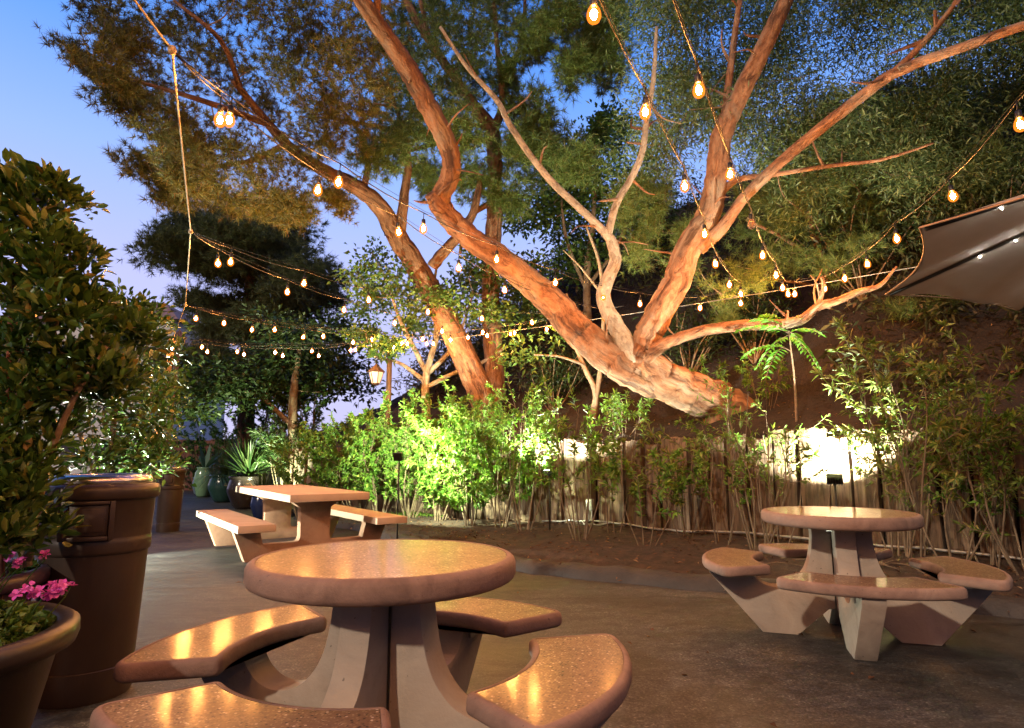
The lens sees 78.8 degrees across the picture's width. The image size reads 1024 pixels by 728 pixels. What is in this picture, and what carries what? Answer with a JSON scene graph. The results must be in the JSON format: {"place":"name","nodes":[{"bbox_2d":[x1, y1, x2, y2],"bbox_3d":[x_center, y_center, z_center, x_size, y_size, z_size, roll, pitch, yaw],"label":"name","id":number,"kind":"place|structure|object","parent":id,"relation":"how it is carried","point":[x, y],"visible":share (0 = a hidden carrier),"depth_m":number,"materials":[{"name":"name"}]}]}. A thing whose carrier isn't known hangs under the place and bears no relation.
{"place":"outdoors","nodes":[
{"label":"outdoors","id":0,"kind":"place"},
{"bbox_2d":[162,330,186,465],"bbox_3d":[-7.349,1.261,13.361,0.495,4.063,0.312,0,-9,0],"label":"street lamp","id":1,"kind":"object","parent":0,"point":[179,333],"visible":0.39,"depth_m":13.52,"materials":[{"name":"black metal"}]},
{"bbox_2d":[0,0,1023,440],"label":"sky","id":2,"kind":"structure","parent":0,"point":[40,117],"materials":[{"name":"blue"}]},
{"bbox_2d":[9,490,1023,727],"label":"pavement","id":3,"kind":"structure","parent":0,"point":[746,671],"depth_m":3.50,"materials":[{"name":"concrete"}]},
{"bbox_2d":[0,558,50,600],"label":"flower pot","id":4,"kind":"object","parent":3,"relation":"on","point":[40,575],"visible":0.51,"depth_m":2.63,"materials":[{"name":"ceramic"}]},
{"bbox_2d":[0,273,13,599],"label":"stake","id":5,"kind":"object","parent":4,"relation":"in","point":[2,565],"depth_m":2.57,"materials":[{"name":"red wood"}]},
{"bbox_2d":[0,549,50,592],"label":"geranium","id":6,"kind":"object","parent":4,"relation":"in","point":[13,568],"visible":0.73,"depth_m":2.51,"materials":[{"name":"pink plant"}]},
{"bbox_2d":[0,147,175,567],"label":"potted bush","id":7,"kind":"object","parent":4,"relation":"in","point":[48,281],"visible":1,"depth_m":2.66,"materials":[{"name":"green plant"}]},
{"bbox_2d":[0,600,79,727],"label":"flower pot","id":8,"kind":"object","parent":3,"relation":"on","point":[25,665],"visible":0.76,"depth_m":1.71,"materials":[{"name":"ceramic"}]},
{"bbox_2d":[0,579,77,645],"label":"geranium","id":9,"kind":"object","parent":8,"relation":"in","point":[18,619],"visible":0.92,"depth_m":1.83,"materials":[{"name":"green plant"}]},
{"bbox_2d":[36,473,160,709],"bbox_3d":[-2.029,1.049,3.017,0.513,1.018,0.516,3,-9,-22],"label":"litter bin","id":10,"kind":"object","parent":3,"relation":"on","point":[101,561],"visible":0.75,"depth_m":2.86,"materials":[{"name":"brown plastic"}]},
{"bbox_2d":[1,303,234,473],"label":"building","id":11,"kind":"structure","parent":3,"relation":"on","point":[177,314],"depth_m":40.80,"materials":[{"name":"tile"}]},
{"bbox_2d":[60,440,78,459],"bbox_3d":[-28.111,5.472,39.616,1.100,1.300,0.060,0,-9,0],"label":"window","id":12,"kind":"structure","parent":11,"relation":"in","point":[64,447],"depth_m":39.58,"materials":[{"name":"grey"}]},
{"bbox_2d":[33,276,215,486],"bbox_3d":[-3.148,0.376,4.781,1.352,2.122,1.826,0,-9,0],"label":"potted bush","id":13,"kind":"object","parent":3,"relation":"on","point":[115,441],"visible":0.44,"depth_m":4.78,"materials":[{"name":"green plant"}]},
{"bbox_2d":[85,357,189,476],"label":"potted bush","id":14,"kind":"object","parent":3,"relation":"on","point":[167,384],"visible":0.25,"depth_m":8.25,"materials":[{"name":"green plant"}]},
{"bbox_2d":[147,338,175,480],"bbox_3d":[-6.869,1.279,12.102,0.435,3.649,0.220,0,-9,0],"label":"rope post","id":15,"kind":"object","parent":3,"relation":"on","point":[169,368],"visible":0.11,"depth_m":12.25,"materials":[{"name":"wood"}]},
{"bbox_2d":[133,0,192,338],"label":"support rope","id":16,"kind":"object","parent":15,"relation":"attached to","point":[172,51],"visible":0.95,"depth_m":4.14,"materials":[{"name":"beige fabric"}]},
{"bbox_2d":[171,338,425,353],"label":"string lights","id":17,"kind":"object","parent":16,"relation":"hanging from","point":[312,343],"visible":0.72,"depth_m":12.41,"materials":[{"name":"yellow glass"}]},
{"bbox_2d":[189,305,501,344],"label":"string lights","id":18,"kind":"object","parent":16,"relation":"hanging from","point":[196,314],"visible":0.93,"depth_m":10.95,"materials":[{"name":"yellow glass"}]},
{"bbox_2d":[187,305,525,344],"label":"string lights","id":19,"kind":"object","parent":16,"relation":"hanging from","point":[323,332],"visible":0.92,"depth_m":10.90,"materials":[{"name":"yellow glass"}]},
{"bbox_2d":[193,233,547,334],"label":"string lights","id":20,"kind":"object","parent":16,"relation":"hanging from","point":[218,264],"visible":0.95,"depth_m":8.93,"materials":[{"name":"yellow glass"}]},
{"bbox_2d":[193,232,584,323],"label":"string lights","id":21,"kind":"object","parent":16,"relation":"hanging from","point":[304,276],"visible":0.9,"depth_m":8.23,"materials":[{"name":"yellow glass"}]},
{"bbox_2d":[176,55,621,308],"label":"string lights","id":22,"kind":"object","parent":16,"relation":"hanging from","point":[220,109],"visible":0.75,"depth_m":4.94,"materials":[{"name":"yellow glass"}]},
{"bbox_2d":[176,52,718,309],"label":"string lights","id":23,"kind":"object","parent":16,"relation":"hanging from","point":[230,109],"visible":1,"depth_m":4.91,"materials":[{"name":"orange glass"}]},
{"bbox_2d":[182,329,459,356],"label":"string lights","id":24,"kind":"object","parent":15,"relation":"hanging from","point":[318,348],"visible":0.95,"depth_m":12.68,"materials":[{"name":"yellow glass"}]},
{"bbox_2d":[155,466,186,531],"bbox_3d":[-5.962,2.341,10.864,0.467,1.120,0.470,2,-9,-15],"label":"flower pot","id":25,"kind":"object","parent":3,"relation":"on","point":[169,505],"visible":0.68,"depth_m":10.71,"materials":[{"name":"metal"}]},
{"bbox_2d":[163,439,237,489],"bbox_3d":[-12.907,4.202,25.701,3.190,2.174,0.030,0,-9,0],"label":"red fence","id":26,"kind":"object","parent":3,"relation":"on","point":[210,441],"visible":0.09,"depth_m":25.77,"materials":[{"name":"plant"}]},
{"bbox_2d":[194,467,214,496],"bbox_3d":[-10.611,4.066,21.501,0.660,1.000,0.660,0,-9,0],"label":"green jar","id":27,"kind":"object","parent":3,"relation":"on","point":[202,492],"visible":0.82,"depth_m":21.25,"materials":[{"name":"ceramic"}]},
{"bbox_2d":[199,445,226,466],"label":"broad leaf plant","id":28,"kind":"object","parent":27,"relation":"in","point":[204,461],"visible":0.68,"depth_m":21.68,"materials":[{"name":"green plant"}]},
{"bbox_2d":[207,474,240,502],"bbox_3d":[-8.680,3.773,18.934,1.040,0.820,1.040,0,-9,0],"label":"teal jar","id":29,"kind":"object","parent":3,"relation":"on","point":[218,493],"visible":0.48,"depth_m":18.51,"materials":[{"name":"ceramic"}]},
{"bbox_2d":[188,441,238,490],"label":"grass plant","id":30,"kind":"object","parent":29,"relation":"in","point":[223,471],"depth_m":18.83,"materials":[{"name":"green plant"}]},
{"bbox_2d":[226,475,267,509],"bbox_3d":[-6.992,3.392,16.489,1.040,0.850,1.040,0,-9,0],"label":"brown jar","id":31,"kind":"object","parent":3,"relation":"on","point":[240,501],"visible":0.66,"depth_m":16.08,"materials":[{"name":"ceramic"}]},
{"bbox_2d":[210,436,274,477],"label":"palm plant","id":32,"kind":"object","parent":31,"relation":"in","point":[244,463],"visible":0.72,"depth_m":16.36,"materials":[{"name":"green plant"}]},
{"bbox_2d":[250,495,262,518],"bbox_3d":[-5.414,3.083,13.502,0.480,0.520,0.480,0,-9,0],"label":"blue jar","id":33,"kind":"object","parent":3,"relation":"on","point":[256,504],"visible":0.32,"depth_m":13.30,"materials":[{"name":"ceramic"}]},
{"bbox_2d":[245,467,278,485],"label":"grass plant","id":34,"kind":"object","parent":33,"relation":"in","point":[263,481],"depth_m":13.49,"materials":[{"name":"green plant"}]},
{"bbox_2d":[196,484,406,561],"bbox_3d":[-2.861,2.034,8.215,1.980,0.764,2.650,6,-10,-35],"label":"picnic table","id":35,"kind":"object","parent":3,"relation":"on","point":[320,512],"visible":0.92,"depth_m":7.63,"materials":[{"name":"concrete"}]},
{"bbox_2d":[267,436,338,518],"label":"shrub","id":36,"kind":"object","parent":3,"relation":"on","point":[282,451],"visible":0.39,"depth_m":12.50,"materials":[{"name":"green plant"}]},
{"bbox_2d":[89,539,631,727],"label":"round table","id":37,"kind":"object","parent":3,"relation":"on","point":[392,657],"visible":1,"depth_m":2.01,"materials":[{"name":"concrete"}]},
{"bbox_2d":[291,507,1023,598],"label":"planting bed","id":38,"kind":"object","parent":3,"relation":"on","point":[632,550],"visible":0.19,"depth_m":7.02,"materials":[{"name":"brown soil"}]},
{"bbox_2d":[212,411,272,473],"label":"hedge bush","id":39,"kind":"object","parent":38,"relation":"on","point":[235,423],"visible":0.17,"depth_m":21.70,"materials":[{"name":"green plant"}]},
{"bbox_2d":[247,405,319,484],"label":"shrub","id":40,"kind":"object","parent":38,"relation":"on","point":[266,437],"visible":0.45,"depth_m":15.99,"materials":[{"name":"green plant"}]},
{"bbox_2d":[295,421,378,504],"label":"shrub","id":41,"kind":"object","parent":38,"relation":"on","point":[317,443],"visible":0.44,"depth_m":11.87,"materials":[{"name":"green plant"}]},
{"bbox_2d":[314,411,396,508],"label":"shrub","id":42,"kind":"object","parent":38,"relation":"on","point":[336,455],"visible":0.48,"depth_m":11.59,"materials":[{"name":"green plant"}]},
{"bbox_2d":[368,353,391,431],"bbox_3d":[-2.675,1.222,12.386,0.477,3.392,0.312,0,-9,0],"label":"lamp post","id":43,"kind":"object","parent":38,"relation":"on","point":[376,371],"visible":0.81,"depth_m":12.52,"materials":[{"name":"metal"}]},
{"bbox_2d":[408,266,916,343],"bbox_3d":[2.185,-0.861,9.116,11.855,0.129,0.011,-7,-11,37],"label":"support cable","id":44,"kind":"object","parent":43,"relation":"attached to","point":[702,302],"visible":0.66,"depth_m":8.45,"materials":[{"name":"metal"}]},
{"bbox_2d":[672,0,790,295],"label":"string lights","id":45,"kind":"object","parent":44,"relation":"hanging from","point":[751,224],"visible":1,"depth_m":4.54,"materials":[{"name":"yellow glass"}]},
{"bbox_2d":[793,91,1023,295],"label":"string lights","id":46,"kind":"object","parent":44,"relation":"hanging from","point":[1018,115],"visible":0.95,"depth_m":5.09,"materials":[{"name":"yellow glass"}]},
{"bbox_2d":[339,390,423,512],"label":"shrub","id":47,"kind":"object","parent":38,"relation":"on","point":[360,450],"visible":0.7,"depth_m":10.98,"materials":[{"name":"green plant"}]},
{"bbox_2d":[393,452,403,538],"bbox_3d":[-1.641,1.912,8.895,0.150,1.293,0.092,-5,-10,29],"label":"flood light","id":48,"kind":"object","parent":38,"relation":"on","point":[398,456],"visible":0.94,"depth_m":8.95,"materials":[{"name":"metal"}]},
{"bbox_2d":[367,389,461,517],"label":"shrub","id":49,"kind":"object","parent":38,"relation":"on","point":[408,453],"visible":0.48,"depth_m":10.80,"materials":[{"name":"green plant"}]},
{"bbox_2d":[388,511,442,517],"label":"moss","id":50,"kind":"object","parent":38,"relation":"on","point":[420,514],"visible":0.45,"depth_m":11.13,"materials":[{"name":"green plant"}]},
{"bbox_2d":[398,387,497,520],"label":"shrub","id":51,"kind":"object","parent":38,"relation":"on","point":[431,478],"visible":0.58,"depth_m":10.01,"materials":[{"name":"green plant"}]},
{"bbox_2d":[420,375,510,525],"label":"shrub","id":52,"kind":"object","parent":38,"relation":"on","point":[461,498],"visible":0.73,"depth_m":9.41,"materials":[{"name":"green plant"}]},
{"bbox_2d":[448,382,551,527],"bbox_3d":[-0.139,1.371,9.347,1.614,2.251,1.648,0,-9,0],"label":"shrub","id":53,"kind":"object","parent":38,"relation":"on","point":[478,449],"visible":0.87,"depth_m":9.14,"materials":[{"name":"green plant"}]},
{"bbox_2d":[482,371,561,530],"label":"shrub","id":54,"kind":"object","parent":38,"relation":"on","point":[511,474],"visible":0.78,"depth_m":8.73,"materials":[{"name":"green plant"}]},
{"bbox_2d":[543,470,551,529],"bbox_3d":[0.524,1.949,8.713,0.150,0.928,0.115,-6,-10,33],"label":"flood light","id":55,"kind":"object","parent":38,"relation":"on","point":[549,498],"visible":0.42,"depth_m":8.71,"materials":[{"name":"metal"}]},
{"bbox_2d":[523,373,636,540],"bbox_3d":[0.686,1.185,7.809,1.478,2.137,1.572,-5,-10,29],"label":"shrub","id":56,"kind":"object","parent":38,"relation":"on","point":[552,424],"visible":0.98,"depth_m":7.81,"materials":[{"name":"green plant"}]},
{"bbox_2d":[586,422,663,533],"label":"shrub","id":57,"kind":"object","parent":38,"relation":"on","point":[618,448],"visible":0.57,"depth_m":8.25,"materials":[{"name":"green plant"}]},
{"bbox_2d":[592,438,703,545],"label":"shrub","id":58,"kind":"object","parent":38,"relation":"on","point":[636,490],"visible":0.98,"depth_m":7.10,"materials":[{"name":"green plant"}]},
{"bbox_2d":[286,422,1023,559],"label":"timber fence","id":59,"kind":"object","parent":38,"relation":"on","point":[853,490],"visible":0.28,"depth_m":7.42,"materials":[{"name":"brown wood"}]},
{"bbox_2d":[542,519,1023,559],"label":"conduit pipe","id":60,"kind":"object","parent":59,"relation":"attached to","point":[913,547],"visible":0.66,"depth_m":7.00,"materials":[{"name":"grey metal"}]},
{"bbox_2d":[582,499,609,525],"bbox_3d":[1.185,2.113,8.864,0.471,0.372,0.060,-8,-12,42],"label":"junction box","id":61,"kind":"object","parent":60,"relation":"attached to","point":[591,506],"visible":0.71,"depth_m":8.89,"materials":[{"name":"grey metal"}]},
{"bbox_2d":[631,410,712,538],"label":"shrub","id":62,"kind":"object","parent":38,"relation":"on","point":[682,450],"visible":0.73,"depth_m":7.55,"materials":[{"name":"green plant"}]},
{"bbox_2d":[674,416,763,544],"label":"shrub","id":63,"kind":"object","parent":38,"relation":"on","point":[704,462],"visible":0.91,"depth_m":7.11,"materials":[{"name":"green plant"}]},
{"bbox_2d":[684,377,831,550],"bbox_3d":[2.706,1.069,6.691,1.453,1.937,1.512,0,-9,0],"label":"shrub","id":64,"kind":"object","parent":38,"relation":"on","point":[729,452],"visible":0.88,"depth_m":6.67,"materials":[{"name":"green plant"}]},
{"bbox_2d":[718,398,847,555],"bbox_3d":[2.651,1.152,6.418,0.948,1.674,1.262,5,-10,-32],"label":"shrub","id":65,"kind":"object","parent":38,"relation":"on","point":[801,481],"visible":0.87,"depth_m":6.27,"materials":[{"name":"green plant"}]},
{"bbox_2d":[826,474,842,505],"bbox_3d":[3.240,1.536,6.205,0.150,0.874,0.122,-4,-9,26],"label":"flood light","id":66,"kind":"object","parent":38,"relation":"on","point":[834,479],"visible":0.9,"depth_m":6.24,"materials":[{"name":"metal"}]},
{"bbox_2d":[766,557,924,573],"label":"fallen twigs","id":67,"kind":"object","parent":38,"relation":"on","point":[885,563],"visible":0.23,"depth_m":5.48,"materials":[{"name":"brown wood"}]},
{"bbox_2d":[828,347,961,557],"bbox_3d":[3.530,0.847,5.938,1.182,2.022,1.105,3,-9,-21],"label":"shrub","id":68,"kind":"object","parent":38,"relation":"on","point":[914,424],"visible":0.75,"depth_m":5.83,"materials":[{"name":"green plant"}]},
{"bbox_2d":[811,316,983,557],"bbox_3d":[3.652,0.701,5.936,1.483,2.307,1.451,-7,-11,37],"label":"shrub","id":69,"kind":"object","parent":38,"relation":"on","point":[882,388],"visible":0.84,"depth_m":5.75,"materials":[{"name":"green plant"}]},
{"bbox_2d":[827,344,1023,560],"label":"shrub","id":70,"kind":"object","parent":38,"relation":"on","point":[956,477],"visible":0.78,"depth_m":5.30,"materials":[{"name":"green plant"}]},
{"bbox_2d":[882,319,1023,574],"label":"shrub","id":71,"kind":"object","parent":38,"relation":"on","point":[974,462],"visible":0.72,"depth_m":5.30,"materials":[{"name":"green plant"}]},
{"bbox_2d":[891,365,1023,568],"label":"shrub","id":72,"kind":"object","parent":38,"relation":"on","point":[991,507],"visible":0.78,"depth_m":5.26,"materials":[{"name":"green plant"}]},
{"bbox_2d":[1015,510,1023,516],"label":"shrub","id":73,"kind":"object","parent":38,"relation":"on","point":[1017,514],"visible":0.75,"depth_m":5.55,"materials":[{"name":"green plant"}]},
{"bbox_2d":[293,514,1023,618],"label":"kerb","id":74,"kind":"structure","parent":3,"relation":"on","point":[995,605],"depth_m":5.58,"materials":[{"name":"concrete"}]},
{"bbox_2d":[702,506,1012,660],"bbox_3d":[2.082,1.316,3.925,1.690,0.759,1.690,-3,-9,17],"label":"round table","id":75,"kind":"object","parent":3,"relation":"on","point":[851,589],"visible":1,"depth_m":3.73,"materials":[{"name":"concrete"}]},
{"bbox_2d":[885,194,1023,311],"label":"patio umbrella","id":76,"kind":"object","parent":3,"relation":"on","point":[975,256],"visible":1,"depth_m":4.29,"materials":[{"name":"grey fabric"}]},
{"bbox_2d":[155,83,1023,554],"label":"hillside","id":77,"kind":"structure","parent":0,"point":[981,337],"depth_m":9.19,"materials":[{"name":"soil"}]},
{"bbox_2d":[171,425,233,490],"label":"hedge bush","id":78,"kind":"object","parent":77,"relation":"on","point":[189,443],"visible":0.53,"depth_m":24.39,"materials":[{"name":"green plant"}]},
{"bbox_2d":[185,419,237,473],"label":"hedge bush","id":79,"kind":"object","parent":77,"relation":"on","point":[202,443],"visible":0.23,"depth_m":23.35,"materials":[{"name":"green plant"}]},
{"bbox_2d":[116,190,364,473],"bbox_3d":[-10.181,-1.518,23.079,9.092,11.500,8.989,0,-9,0],"label":"pine tree","id":80,"kind":"object","parent":77,"relation":"on","point":[169,237],"visible":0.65,"depth_m":21.39,"materials":[{"name":"green plant"}]},
{"bbox_2d":[30,0,505,426],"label":"pine tree","id":81,"kind":"object","parent":77,"relation":"on","point":[124,40],"visible":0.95,"depth_m":8.57,"materials":[{"name":"green plant"}]},
{"bbox_2d":[150,294,393,450],"bbox_3d":[-6.766,0.494,17.114,6.787,4.605,6.722,0,-9,0],"label":"dark tree","id":82,"kind":"object","parent":77,"relation":"on","point":[213,388],"visible":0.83,"depth_m":16.58,"materials":[{"name":"green plant"}]},
{"bbox_2d":[243,364,306,459],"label":"hedge bush","id":83,"kind":"object","parent":77,"relation":"on","point":[263,421],"visible":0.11,"depth_m":20.16,"materials":[{"name":"green plant"}]},
{"bbox_2d":[260,363,330,439],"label":"hedge bush","id":84,"kind":"object","parent":77,"relation":"on","point":[317,411],"visible":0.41,"depth_m":17.82,"materials":[{"name":"green plant"}]},
{"bbox_2d":[327,234,559,419],"bbox_3d":[-1.635,-0.812,12.822,5.398,4.179,4.650,0,-9,0],"label":"tree","id":85,"kind":"object","parent":77,"relation":"on","point":[385,345],"visible":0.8,"depth_m":12.52,"materials":[{"name":"green plant"}]},
{"bbox_2d":[301,0,642,398],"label":"pine tree","id":86,"kind":"object","parent":77,"relation":"on","point":[584,56],"visible":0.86,"depth_m":11.41,"materials":[{"name":"green plant"}]},
{"bbox_2d":[488,227,604,418],"bbox_3d":[0.584,-0.665,10.433,2.020,3.413,1.398,0,-9,0],"label":"thin tree","id":87,"kind":"object","parent":77,"relation":"on","point":[595,387],"visible":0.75,"depth_m":10.43,"materials":[{"name":"green plant"}]},
{"bbox_2d":[519,343,597,412],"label":"brush clump","id":88,"kind":"object","parent":77,"relation":"on","point":[559,386],"visible":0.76,"depth_m":12.14,"materials":[{"name":"green plant"}]},
{"bbox_2d":[502,92,686,322],"bbox_3d":[2.236,-2.677,15.620,4.749,7.991,5.794,-5,-10,32],"label":"broadleaf tree","id":89,"kind":"object","parent":77,"relation":"on","point":[545,204],"visible":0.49,"depth_m":14.49,"materials":[{"name":"green plant"}]},
{"bbox_2d":[600,389,654,435],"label":"shrub","id":90,"kind":"object","parent":77,"relation":"on","point":[648,403],"visible":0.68,"depth_m":9.25,"materials":[{"name":"green plant"}]},
{"bbox_2d":[236,259,1023,727],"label":"leaf litter","id":91,"kind":"object","parent":77,"relation":"on","point":[656,531],"visible":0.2,"depth_m":7.64,"materials":[{"name":"brown plant"}]},
{"bbox_2d":[353,0,1023,423],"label":"leaning tree","id":92,"kind":"object","parent":77,"relation":"on","point":[621,354],"visible":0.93,"depth_m":8.46,"materials":[{"name":"brown plant"}]},
{"bbox_2d":[632,281,757,370],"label":"brush clump","id":93,"kind":"object","parent":77,"relation":"on","point":[680,348],"visible":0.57,"depth_m":10.60,"materials":[{"name":"green plant"}]},
{"bbox_2d":[391,34,1023,414],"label":"hillside undergrowth","id":94,"kind":"object","parent":77,"relation":"on","point":[477,343],"visible":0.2,"depth_m":10.60,"materials":[{"name":"green plant"}]},
{"bbox_2d":[689,354,728,379],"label":"shrub","id":95,"kind":"object","parent":77,"relation":"on","point":[703,370],"visible":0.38,"depth_m":9.48,"materials":[{"name":"green plant"}]},
{"bbox_2d":[687,263,829,363],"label":"brush clump","id":96,"kind":"object","parent":77,"relation":"on","point":[752,336],"visible":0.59,"depth_m":9.97,"materials":[{"name":"green plant"}]},
{"bbox_2d":[733,350,796,410],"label":"shrub","id":97,"kind":"object","parent":77,"relation":"on","point":[746,376],"visible":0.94,"depth_m":8.43,"materials":[{"name":"green plant"}]},
{"bbox_2d":[734,313,824,421],"bbox_3d":[3.107,0.049,7.397,1.054,1.362,0.636,0,-9,0],"label":"palm tree","id":98,"kind":"object","parent":77,"relation":"on","point":[799,340],"visible":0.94,"depth_m":7.49,"materials":[{"name":"green plant"}]},
{"bbox_2d":[601,78,1023,333],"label":"pine tree","id":99,"kind":"object","parent":77,"relation":"on","point":[662,191],"visible":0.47,"depth_m":9.12,"materials":[{"name":"green plant"}]},
{"bbox_2d":[590,0,744,304],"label":"string lights","id":100,"kind":"object","parent":99,"relation":"hanging from","point":[593,15],"visible":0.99,"depth_m":4.07,"materials":[{"name":"orange glass"}]},
{"bbox_2d":[785,184,933,300],"bbox_3d":[5.188,-1.798,9.677,1.896,1.798,2.279,0,-9,0],"label":"brush clump","id":101,"kind":"object","parent":77,"relation":"on","point":[857,265],"visible":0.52,"depth_m":9.35,"materials":[{"name":"green plant"}]},
{"bbox_2d":[899,135,1023,225],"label":"brush clump","id":102,"kind":"object","parent":77,"relation":"on","point":[1012,190],"visible":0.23,"depth_m":8.65,"materials":[{"name":"green plant"}]}
]}

